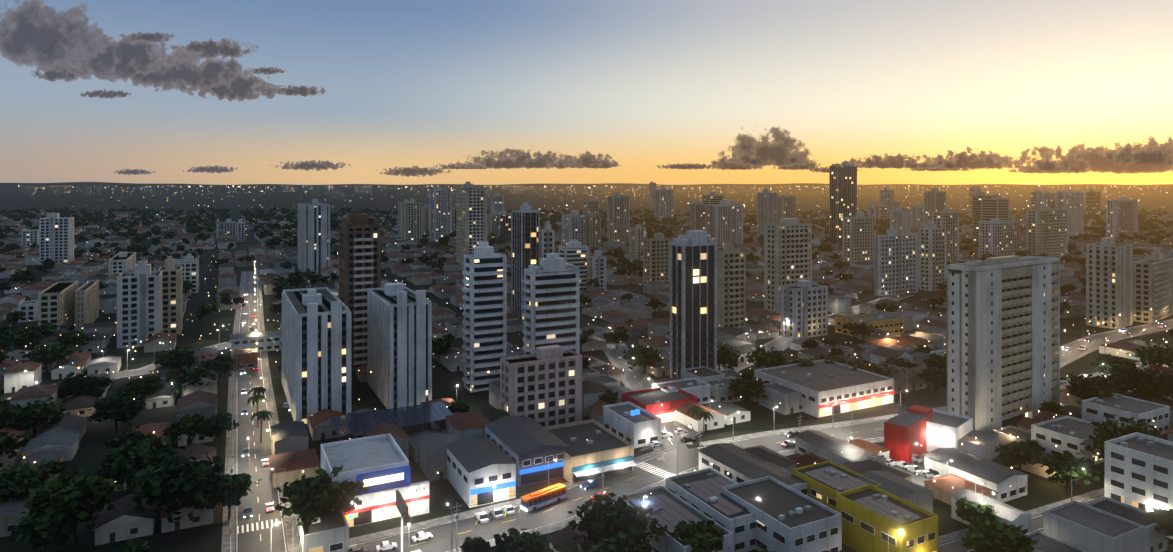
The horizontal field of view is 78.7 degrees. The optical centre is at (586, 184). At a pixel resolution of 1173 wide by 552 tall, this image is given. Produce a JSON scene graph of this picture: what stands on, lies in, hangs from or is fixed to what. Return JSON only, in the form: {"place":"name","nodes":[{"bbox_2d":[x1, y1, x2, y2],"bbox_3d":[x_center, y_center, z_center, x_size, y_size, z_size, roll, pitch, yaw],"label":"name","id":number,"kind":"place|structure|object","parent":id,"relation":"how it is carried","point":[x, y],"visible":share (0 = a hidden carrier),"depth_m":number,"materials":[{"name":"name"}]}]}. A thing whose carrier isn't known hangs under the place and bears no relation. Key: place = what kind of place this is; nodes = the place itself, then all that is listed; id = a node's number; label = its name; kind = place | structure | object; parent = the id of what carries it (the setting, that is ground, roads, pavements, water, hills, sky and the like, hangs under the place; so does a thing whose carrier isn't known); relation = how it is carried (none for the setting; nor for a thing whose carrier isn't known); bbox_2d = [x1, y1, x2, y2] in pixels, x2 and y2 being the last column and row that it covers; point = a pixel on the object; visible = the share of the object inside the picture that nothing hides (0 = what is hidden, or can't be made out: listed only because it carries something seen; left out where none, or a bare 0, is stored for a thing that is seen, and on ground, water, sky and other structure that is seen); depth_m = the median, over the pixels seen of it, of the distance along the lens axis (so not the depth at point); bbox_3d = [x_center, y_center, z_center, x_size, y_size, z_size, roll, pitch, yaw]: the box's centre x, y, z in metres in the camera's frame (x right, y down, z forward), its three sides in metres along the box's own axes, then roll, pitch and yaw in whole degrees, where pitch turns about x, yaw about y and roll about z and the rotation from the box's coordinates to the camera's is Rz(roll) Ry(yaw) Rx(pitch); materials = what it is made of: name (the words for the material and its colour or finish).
{"place":"outdoors","nodes":[
{"label":"outdoors","id":0,"kind":"place"},
{"bbox_2d":[18,300,37,322],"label":"building","id":1,"kind":"structure","parent":0,"point":[29,309],"depth_m":403.00,"materials":[{"name":"paint"}]},
{"bbox_2d":[0,0,109,69],"bbox_3d":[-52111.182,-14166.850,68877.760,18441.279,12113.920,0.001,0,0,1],"label":"cloud","id":2,"kind":"structure","parent":0,"point":[37,33],"depth_m":68871.45,"materials":[{"name":"grey"}]},
{"bbox_2d":[31,67,78,81],"bbox_3d":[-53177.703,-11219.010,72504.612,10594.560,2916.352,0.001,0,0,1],"label":"cloud","id":3,"kind":"structure","parent":0,"point":[50,75],"depth_m":72519.34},
{"bbox_2d":[39,213,73,264],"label":"tower","id":4,"kind":"structure","parent":0,"point":[56,238],"depth_m":675.13,"materials":[{"name":"paint"}]},
{"bbox_2d":[10,30,198,82],"bbox_3d":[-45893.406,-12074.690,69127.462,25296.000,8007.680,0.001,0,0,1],"label":"cloud","id":5,"kind":"structure","parent":0,"point":[124,58],"depth_m":69093.52,"materials":[{"name":"grey"}]},
{"bbox_2d":[69,40,254,93],"bbox_3d":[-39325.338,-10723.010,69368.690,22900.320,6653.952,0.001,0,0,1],"label":"cloud","id":6,"kind":"structure","parent":0,"point":[209,73],"depth_m":69340.50,"materials":[{"name":"grey"}]},
{"bbox_2d":[158,256,182,334],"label":"tower","id":7,"kind":"structure","parent":0,"point":[172,297],"depth_m":367.75,"materials":[{"name":"paint"}]},
{"bbox_2d":[175,254,198,292],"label":"tower","id":8,"kind":"structure","parent":0,"point":[189,263],"depth_m":510.01,"materials":[{"name":"paint"}]},
{"bbox_2d":[162,34,257,67],"bbox_3d":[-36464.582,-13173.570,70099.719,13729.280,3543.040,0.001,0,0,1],"label":"cloud","id":9,"kind":"structure","parent":0,"point":[211,48],"depth_m":70093.92,"materials":[{"name":"grey"}]},
{"bbox_2d":[174,66,285,101],"bbox_3d":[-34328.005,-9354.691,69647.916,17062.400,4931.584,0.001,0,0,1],"label":"cloud","id":10,"kind":"structure","parent":0,"point":[247,88],"depth_m":69622.04,"materials":[{"name":"grey"}]},
{"bbox_2d":[276,85,325,96],"bbox_3d":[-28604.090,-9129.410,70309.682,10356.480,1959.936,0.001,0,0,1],"label":"cloud","id":11,"kind":"structure","parent":0,"point":[301,90],"depth_m":70294.66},
{"bbox_2d":[271,160,350,170],"bbox_3d":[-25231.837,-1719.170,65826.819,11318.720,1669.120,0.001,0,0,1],"label":"cloud","id":12,"kind":"structure","parent":0,"point":[306,165],"depth_m":65825.88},
{"bbox_2d":[298,199,329,274],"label":"tower","id":13,"kind":"structure","parent":0,"point":[314,236],"depth_m":613.42,"materials":[{"name":"paint"}]},
{"bbox_2d":[380,166,450,176],"bbox_3d":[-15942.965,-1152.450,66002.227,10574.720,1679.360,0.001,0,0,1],"label":"cloud","id":14,"kind":"structure","parent":0,"point":[417,171],"depth_m":66004.63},
{"bbox_2d":[511,202,539,319],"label":"tower","id":15,"kind":"structure","parent":0,"point":[525,235],"depth_m":396.26,"materials":[{"name":"paint"}]},
{"bbox_2d":[456,148,594,168],"bbox_3d":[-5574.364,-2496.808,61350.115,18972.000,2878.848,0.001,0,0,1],"label":"cloud","id":16,"kind":"structure","parent":0,"point":[517,159],"depth_m":61352.11,"materials":[{"name":"grey"}]},
{"bbox_2d":[540,221,554,258],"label":"tower","id":17,"kind":"structure","parent":0,"point":[547,240],"depth_m":393.28,"materials":[{"name":"paint"}]},
{"bbox_2d":[0,186,1172,551],"bbox_3d":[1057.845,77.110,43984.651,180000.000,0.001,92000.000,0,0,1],"label":"ground","id":18,"kind":"structure","parent":0,"point":[198,334],"depth_m":406.37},
{"bbox_2d":[38,281,77,329],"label":"apartment building","id":19,"kind":"structure","parent":18,"relation":"on","point":[56,304],"depth_m":367.88,"materials":[{"name":"paint"}]},
{"bbox_2d":[75,280,98,330],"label":"apartment building","id":20,"kind":"structure","parent":18,"relation":"on","point":[86,302],"depth_m":383.69,"materials":[{"name":"paint"}]},
{"bbox_2d":[108,252,135,276],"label":"building","id":21,"kind":"structure","parent":18,"relation":"on","point":[119,262],"depth_m":551.08,"materials":[{"name":"paint"}]},
{"bbox_2d":[117,261,161,348],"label":"tower","id":22,"kind":"structure","parent":18,"relation":"on","point":[139,305],"depth_m":340.85,"materials":[{"name":"paint"}]},
{"bbox_2d":[230,330,281,353],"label":"overpass","id":23,"kind":"object","parent":18,"relation":"on","point":[248,340],"visible":0.67,"depth_m":330.45,"materials":[{"name":"paint"}]},
{"bbox_2d":[282,287,350,427],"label":"tower","id":24,"kind":"structure","parent":18,"relation":"on","point":[316,349],"depth_m":230.96,"materials":[{"name":"paint"}]},
{"bbox_2d":[294,509,348,551],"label":"small building","id":25,"kind":"structure","parent":18,"relation":"on","point":[328,531],"depth_m":149.88,"materials":[{"name":"paint"}]},
{"bbox_2d":[339,210,380,370],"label":"brown tower","id":26,"kind":"structure","parent":18,"relation":"on","point":[359,253],"depth_m":297.57,"materials":[{"name":"paint"}]},
{"bbox_2d":[321,433,429,527],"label":"shop building","id":27,"kind":"structure","parent":18,"relation":"on","point":[379,465],"depth_m":165.86,"materials":[{"name":"paint"}]},
{"bbox_2d":[330,401,452,441],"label":"solar carport","id":28,"kind":"object","parent":18,"relation":"on","point":[356,423],"visible":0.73,"depth_m":213.27,"materials":[{"name":"blue"}]},
{"bbox_2d":[367,282,431,410],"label":"tower","id":29,"kind":"structure","parent":18,"relation":"on","point":[399,341],"depth_m":247.10,"materials":[{"name":"paint"}]},
{"bbox_2d":[402,198,421,244],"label":"tower","id":30,"kind":"structure","parent":18,"relation":"on","point":[412,220],"depth_m":873.92,"materials":[{"name":"paint"}]},
{"bbox_2d":[429,187,451,241],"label":"tower","id":31,"kind":"structure","parent":18,"relation":"on","point":[440,212],"depth_m":968.96,"materials":[{"name":"paint"}]},
{"bbox_2d":[452,503,461,551],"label":"utility pole","id":32,"kind":"object","parent":18,"relation":"on","point":[456,515],"visible":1,"depth_m":149.91,"materials":[{"name":"grey concrete"}]},
{"bbox_2d":[225,334,1158,524],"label":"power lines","id":33,"kind":"object","parent":32,"relation":"attached to","point":[598,466],"visible":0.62,"depth_m":196.91,"materials":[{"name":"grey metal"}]},
{"bbox_2d":[456,181,486,270],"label":"tower","id":34,"kind":"structure","parent":18,"relation":"on","point":[471,217],"depth_m":630.92,"materials":[{"name":"paint"}]},
{"bbox_2d":[445,437,516,507],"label":"commercial building","id":35,"kind":"structure","parent":18,"relation":"on","point":[478,468],"depth_m":175.51,"materials":[{"name":"paint"}]},
{"bbox_2d":[462,242,506,391],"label":"tower","id":36,"kind":"structure","parent":18,"relation":"on","point":[484,305],"depth_m":268.56,"materials":[{"name":"paint"}]},
{"bbox_2d":[496,210,510,243],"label":"tower","id":37,"kind":"structure","parent":18,"relation":"on","point":[503,224],"depth_m":872.88,"materials":[{"name":"paint"}]},
{"bbox_2d":[485,416,568,486],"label":"warehouse","id":38,"kind":"structure","parent":18,"relation":"on","point":[529,446],"depth_m":188.14,"materials":[{"name":"paint"}]},
{"bbox_2d":[500,345,581,426],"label":"apartment building","id":39,"kind":"structure","parent":18,"relation":"on","point":[542,386],"depth_m":226.03,"materials":[{"name":"paint"}]},
{"bbox_2d":[523,253,579,354],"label":"tower","id":40,"kind":"structure","parent":18,"relation":"on","point":[551,299],"depth_m":256.85,"materials":[{"name":"paint"}]},
{"bbox_2d":[558,240,588,291],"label":"tower","id":41,"kind":"structure","parent":18,"relation":"on","point":[575,253],"depth_m":516.14,"materials":[{"name":"paint"}]},
{"bbox_2d":[562,210,585,245],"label":"tower","id":42,"kind":"structure","parent":18,"relation":"on","point":[573,224],"depth_m":765.91,"materials":[{"name":"paint"}]},
{"bbox_2d":[0,209,1172,551],"bbox_3d":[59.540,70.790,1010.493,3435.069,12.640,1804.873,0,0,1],"label":"houses","id":43,"kind":"structure","parent":18,"relation":"on","point":[1106,525],"depth_m":289.01,"materials":[{"name":"paint"}]},
{"bbox_2d":[0,325,1172,551],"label":"trees","id":44,"kind":"object","parent":18,"relation":"on","point":[170,479],"visible":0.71,"depth_m":174.04,"materials":[{"name":"green plant"}]},
{"bbox_2d":[0,206,1172,248],"bbox_3d":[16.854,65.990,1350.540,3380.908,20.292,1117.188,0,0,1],"label":"trees","id":45,"kind":"object","parent":18,"relation":"on","point":[194,228],"visible":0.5,"depth_m":1245.66,"materials":[{"name":"green plant"}]},
{"bbox_2d":[0,242,1172,349],"bbox_3d":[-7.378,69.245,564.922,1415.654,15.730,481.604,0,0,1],"label":"houses","id":46,"kind":"structure","parent":18,"relation":"on","point":[295,279],"depth_m":532.12,"materials":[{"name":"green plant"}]},
{"bbox_2d":[7,271,1172,551],"bbox_3d":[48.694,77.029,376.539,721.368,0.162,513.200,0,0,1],"label":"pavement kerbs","id":47,"kind":"structure","parent":18,"relation":"on","point":[227,523],"depth_m":208.47,"materials":[{"name":"concrete"}]},
{"bbox_2d":[544,419,635,483],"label":"shop building","id":48,"kind":"structure","parent":18,"relation":"on","point":[592,444],"depth_m":191.80,"materials":[{"name":"paint"}]},
{"bbox_2d":[586,213,600,249],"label":"tower","id":49,"kind":"structure","parent":18,"relation":"on","point":[593,229],"depth_m":763.31,"materials":[{"name":"paint"}]},
{"bbox_2d":[589,250,606,290],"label":"tower","id":50,"kind":"structure","parent":18,"relation":"on","point":[598,265],"depth_m":512.22,"materials":[{"name":"paint"}]},
{"bbox_2d":[607,192,628,243],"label":"tower","id":51,"kind":"structure","parent":18,"relation":"on","point":[617,217],"depth_m":931.39,"materials":[{"name":"paint"}]},
{"bbox_2d":[603,402,660,447],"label":"white building","id":52,"kind":"structure","parent":18,"relation":"on","point":[636,426],"depth_m":215.25,"materials":[{"name":"paint"}]},
{"bbox_2d":[630,225,645,259],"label":"tower","id":53,"kind":"structure","parent":18,"relation":"on","point":[637,234],"depth_m":731.44,"materials":[{"name":"paint"}]},
{"bbox_2d":[643,233,669,282],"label":"tower","id":54,"kind":"structure","parent":18,"relation":"on","point":[656,258],"depth_m":527.76,"materials":[{"name":"paint"}]},
{"bbox_2d":[622,386,696,422],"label":"red store","id":55,"kind":"structure","parent":18,"relation":"on","point":[649,399],"depth_m":236.52,"materials":[{"name":"paint"}]},
{"bbox_2d":[617,485,732,551],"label":"commercial building","id":56,"kind":"structure","parent":18,"relation":"on","point":[671,510],"depth_m":152.34,"materials":[{"name":"paint"}]},
{"bbox_2d":[652,377,709,403],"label":"commercial building","id":57,"kind":"structure","parent":18,"relation":"on","point":[699,389],"depth_m":252.22,"materials":[{"name":"paint"}]},
{"bbox_2d":[670,230,716,377],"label":"tower","id":58,"kind":"structure","parent":18,"relation":"on","point":[693,298],"depth_m":276.33,"materials":[{"name":"paint"}]},
{"bbox_2d":[690,201,705,230],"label":"tower","id":59,"kind":"structure","parent":18,"relation":"on","point":[697,215],"depth_m":842.95,"materials":[{"name":"paint"}]},
{"bbox_2d":[666,468,755,551],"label":"commercial building","id":60,"kind":"structure","parent":18,"relation":"on","point":[699,490],"depth_m":157.44,"materials":[{"name":"paint"}]},
{"bbox_2d":[703,376,744,401],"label":"building","id":61,"kind":"structure","parent":18,"relation":"on","point":[719,390],"depth_m":254.01,"materials":[{"name":"paint"}]},
{"bbox_2d":[707,201,742,244],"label":"tower","id":62,"kind":"structure","parent":18,"relation":"on","point":[724,221],"depth_m":847.14,"materials":[{"name":"paint"}]},
{"bbox_2d":[717,241,745,328],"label":"tower","id":63,"kind":"structure","parent":18,"relation":"on","point":[731,287],"depth_m":367.87,"materials":[{"name":"paint"}]},
{"bbox_2d":[697,443,807,495],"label":"long white building","id":64,"kind":"structure","parent":18,"relation":"on","point":[738,464],"depth_m":178.23,"materials":[{"name":"paint"}]},
{"bbox_2d":[721,476,841,551],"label":"commercial building","id":65,"kind":"structure","parent":18,"relation":"on","point":[789,519],"depth_m":149.55,"materials":[{"name":"paint"}]},
{"bbox_2d":[781,280,827,338],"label":"apartment building","id":66,"kind":"structure","parent":18,"relation":"on","point":[804,307],"depth_m":361.78,"materials":[{"name":"paint"}]},
{"bbox_2d":[754,359,894,417],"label":"commercial building","id":67,"kind":"structure","parent":18,"relation":"on","point":[823,386],"depth_m":250.03,"materials":[{"name":"paint"}]},
{"bbox_2d":[792,461,881,510],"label":"yellow building","id":68,"kind":"structure","parent":18,"relation":"on","point":[827,481],"depth_m":166.84,"materials":[{"name":"paint"}]},
{"bbox_2d":[794,430,886,465],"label":"warehouse","id":69,"kind":"structure","parent":18,"relation":"on","point":[825,446],"depth_m":197.11,"materials":[{"name":"paint"}]},
{"bbox_2d":[829,161,856,247],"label":"tower","id":70,"kind":"structure","parent":18,"relation":"on","point":[842,189],"depth_m":881.55,"materials":[{"name":"paint"}]},
{"bbox_2d":[835,313,903,337],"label":"building","id":71,"kind":"structure","parent":18,"relation":"on","point":[881,322],"depth_m":369.48,"materials":[{"name":"paint"}]},
{"bbox_2d":[836,484,937,551],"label":"yellow building","id":72,"kind":"structure","parent":18,"relation":"on","point":[870,513],"depth_m":147.49,"materials":[{"name":"paint"}]},
{"bbox_2d":[874,227,917,295],"bbox_3d":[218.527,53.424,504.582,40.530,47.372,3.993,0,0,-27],"label":"tower","id":73,"kind":"structure","parent":18,"relation":"on","point":[895,263],"depth_m":501.92,"materials":[{"name":"paint"}]},
{"bbox_2d":[890,206,910,233],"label":"tower","id":74,"kind":"structure","parent":18,"relation":"on","point":[900,220],"depth_m":953.95,"materials":[{"name":"paint"}]},
{"bbox_2d":[919,221,946,290],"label":"tower","id":75,"kind":"structure","parent":18,"relation":"on","point":[932,256],"depth_m":522.23,"materials":[{"name":"paint"}]},
{"bbox_2d":[924,188,945,227],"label":"tower","id":76,"kind":"structure","parent":18,"relation":"on","point":[934,199],"depth_m":1011.06,"materials":[{"name":"paint"}]},
{"bbox_2d":[884,405,998,462],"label":"commercial building","id":77,"kind":"structure","parent":18,"relation":"on","point":[929,429],"depth_m":202.82,"materials":[{"name":"paint"}]},
{"bbox_2d":[932,207,958,263],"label":"apartment building","id":78,"kind":"structure","parent":18,"relation":"on","point":[947,218],"depth_m":680.25,"materials":[{"name":"paint"}]},
{"bbox_2d":[923,448,1028,501],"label":"block","id":79,"kind":"structure","parent":18,"relation":"on","point":[999,478],"depth_m":180.33,"materials":[{"name":"paint"}]},
{"bbox_2d":[950,488,1031,533],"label":"commercial building","id":80,"kind":"structure","parent":18,"relation":"on","point":[1014,515],"depth_m":159.42,"materials":[{"name":"paint"}]},
{"bbox_2d":[981,193,1009,220],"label":"tower","id":81,"kind":"structure","parent":18,"relation":"on","point":[996,205],"depth_m":802.81,"materials":[{"name":"paint"}]},
{"bbox_2d":[979,218,1019,260],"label":"tower","id":82,"kind":"structure","parent":18,"relation":"on","point":[998,237],"depth_m":706.77,"materials":[{"name":"paint"}]},
{"bbox_2d":[947,255,1059,433],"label":"building","id":83,"kind":"structure","parent":18,"relation":"on","point":[1003,341],"depth_m":226.16,"materials":[{"name":"paint"}]},
{"bbox_2d":[1026,206,1067,257],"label":"tower","id":84,"kind":"structure","parent":18,"relation":"on","point":[1046,230],"depth_m":705.47,"materials":[{"name":"paint"}]},
{"bbox_2d":[1031,415,1104,464],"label":"block","id":85,"kind":"structure","parent":18,"relation":"on","point":[1062,434],"depth_m":202.40,"materials":[{"name":"paint"}]},
{"bbox_2d":[1056,189,1083,239],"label":"building","id":86,"kind":"structure","parent":18,"relation":"on","point":[1072,202],"depth_m":968.44,"materials":[{"name":"paint"}]},
{"bbox_2d":[1086,237,1132,328],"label":"tower","id":87,"kind":"structure","parent":18,"relation":"on","point":[1109,278],"depth_m":387.09,"materials":[{"name":"paint"}]},
{"bbox_2d":[1106,196,1137,237],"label":"apartment building","id":88,"kind":"structure","parent":18,"relation":"on","point":[1122,215],"depth_m":1018.77,"materials":[{"name":"paint"}]},
{"bbox_2d":[1082,393,1169,436],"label":"block","id":89,"kind":"structure","parent":18,"relation":"on","point":[1098,409],"depth_m":223.25,"materials":[{"name":"paint"}]},
{"bbox_2d":[1105,432,1172,538],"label":"office building","id":90,"kind":"structure","parent":18,"relation":"on","point":[1139,470],"depth_m":162.66,"materials":[{"name":"paint"}]},
{"bbox_2d":[1133,250,1172,322],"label":"tower","id":91,"kind":"structure","parent":18,"relation":"on","point":[1152,288],"depth_m":403.11,"materials":[{"name":"paint"}]},
{"bbox_2d":[0,182,1172,185],"bbox_3d":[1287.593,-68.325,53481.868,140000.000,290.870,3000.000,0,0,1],"label":"hills","id":92,"kind":"structure","parent":0,"point":[137,184],"depth_m":53201.10,"materials":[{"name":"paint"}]},
{"bbox_2d":[2,186,1170,378],"bbox_3d":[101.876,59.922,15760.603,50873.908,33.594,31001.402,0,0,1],"label":"city lights","id":93,"kind":"object","parent":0,"point":[543,213],"visible":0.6,"depth_m":711.17},
{"bbox_2d":[0,0,1172,184],"label":"sky","id":94,"kind":"structure","parent":0,"point":[644,85],"materials":[{"name":"blue"}]},
{"bbox_2d":[569,151,618,168],"bbox_3d":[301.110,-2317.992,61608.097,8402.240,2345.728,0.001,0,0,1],"label":"cloud","id":95,"kind":"structure","parent":0,"point":[588,158],"depth_m":61596.68,"materials":[{"name":"grey"}]},
{"bbox_2d":[56,271,1172,551],"bbox_3d":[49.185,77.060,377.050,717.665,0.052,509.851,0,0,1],"label":"road asphalt","id":96,"kind":"structure","parent":0,"point":[676,461],"depth_m":193.74,"materials":[{"name":"asphalt"}]},
{"bbox_2d":[233,348,257,370],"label":"brown box","id":97,"kind":"object","parent":96,"relation":"on","point":[248,358],"visible":0.73,"depth_m":298.56,"materials":[{"name":"paint"}]},
{"bbox_2d":[521,483,565,511],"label":"city bus","id":98,"kind":"object","parent":96,"relation":"on","point":[539,499],"visible":0.96,"depth_m":171.31,"materials":[{"name":"paint"}]},
{"bbox_2d":[237,279,1167,551],"bbox_3d":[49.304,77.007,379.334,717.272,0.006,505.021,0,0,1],"label":"road markings","id":99,"kind":"object","parent":96,"relation":"on","point":[469,517],"visible":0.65,"depth_m":173.46,"materials":[{"name":"white paint"}]},
{"bbox_2d":[654,187,673,225],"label":"tower","id":100,"kind":"structure","parent":0,"point":[663,202],"depth_m":1341.60,"materials":[{"name":"paint"}]},
{"bbox_2d":[711,155,777,169],"bbox_3d":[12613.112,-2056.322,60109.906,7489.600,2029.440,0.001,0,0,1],"label":"cloud","id":101,"kind":"structure","parent":0,"point":[722,163],"depth_m":60126.57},
{"bbox_2d":[718,127,809,166],"bbox_3d":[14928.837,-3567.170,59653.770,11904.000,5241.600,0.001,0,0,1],"label":"cloud","id":102,"kind":"structure","parent":0,"point":[781,149],"depth_m":59646.13,"materials":[{"name":"grey"}]},
{"bbox_2d":[757,188,776,236],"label":"tower","id":103,"kind":"structure","parent":0,"point":[766,207],"depth_m":994.25,"materials":[{"name":"paint"}]},
{"bbox_2d":[777,195,795,223],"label":"tower","id":104,"kind":"structure","parent":0,"point":[786,206],"depth_m":1101.24,"materials":[{"name":"paint"}]},
{"bbox_2d":[764,218,811,313],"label":"tower","id":105,"kind":"structure","parent":0,"point":[787,251],"depth_m":420.48,"materials":[{"name":"paint"}]},
{"bbox_2d":[843,211,872,265],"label":"tower","id":106,"kind":"structure","parent":0,"point":[858,237],"depth_m":666.74,"materials":[{"name":"paint"}]},
{"bbox_2d":[837,153,945,168],"bbox_3d":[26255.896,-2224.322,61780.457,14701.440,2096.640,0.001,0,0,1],"label":"cloud","id":107,"kind":"structure","parent":0,"point":[898,161],"depth_m":61773.81,"materials":[{"name":"grey"}]},
{"bbox_2d":[916,147,1027,169],"bbox_3d":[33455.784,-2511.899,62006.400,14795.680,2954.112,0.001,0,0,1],"label":"cloud","id":108,"kind":"structure","parent":0,"point":[973,161],"depth_m":62004.97,"materials":[{"name":"grey"}]},
{"bbox_2d":[972,191,991,243],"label":"tower","id":109,"kind":"structure","parent":0,"point":[976,209],"depth_m":896.78,"materials":[{"name":"paint"}]},
{"bbox_2d":[985,139,1172,173],"bbox_3d":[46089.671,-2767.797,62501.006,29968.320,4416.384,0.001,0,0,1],"label":"cloud","id":110,"kind":"structure","parent":0,"point":[1128,158],"depth_m":62525.86,"materials":[{"name":"grey"}]},
{"bbox_2d":[1085,189,1100,218],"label":"tower","id":111,"kind":"structure","parent":0,"point":[1092,202],"depth_m":1564.49,"materials":[{"name":"paint"}]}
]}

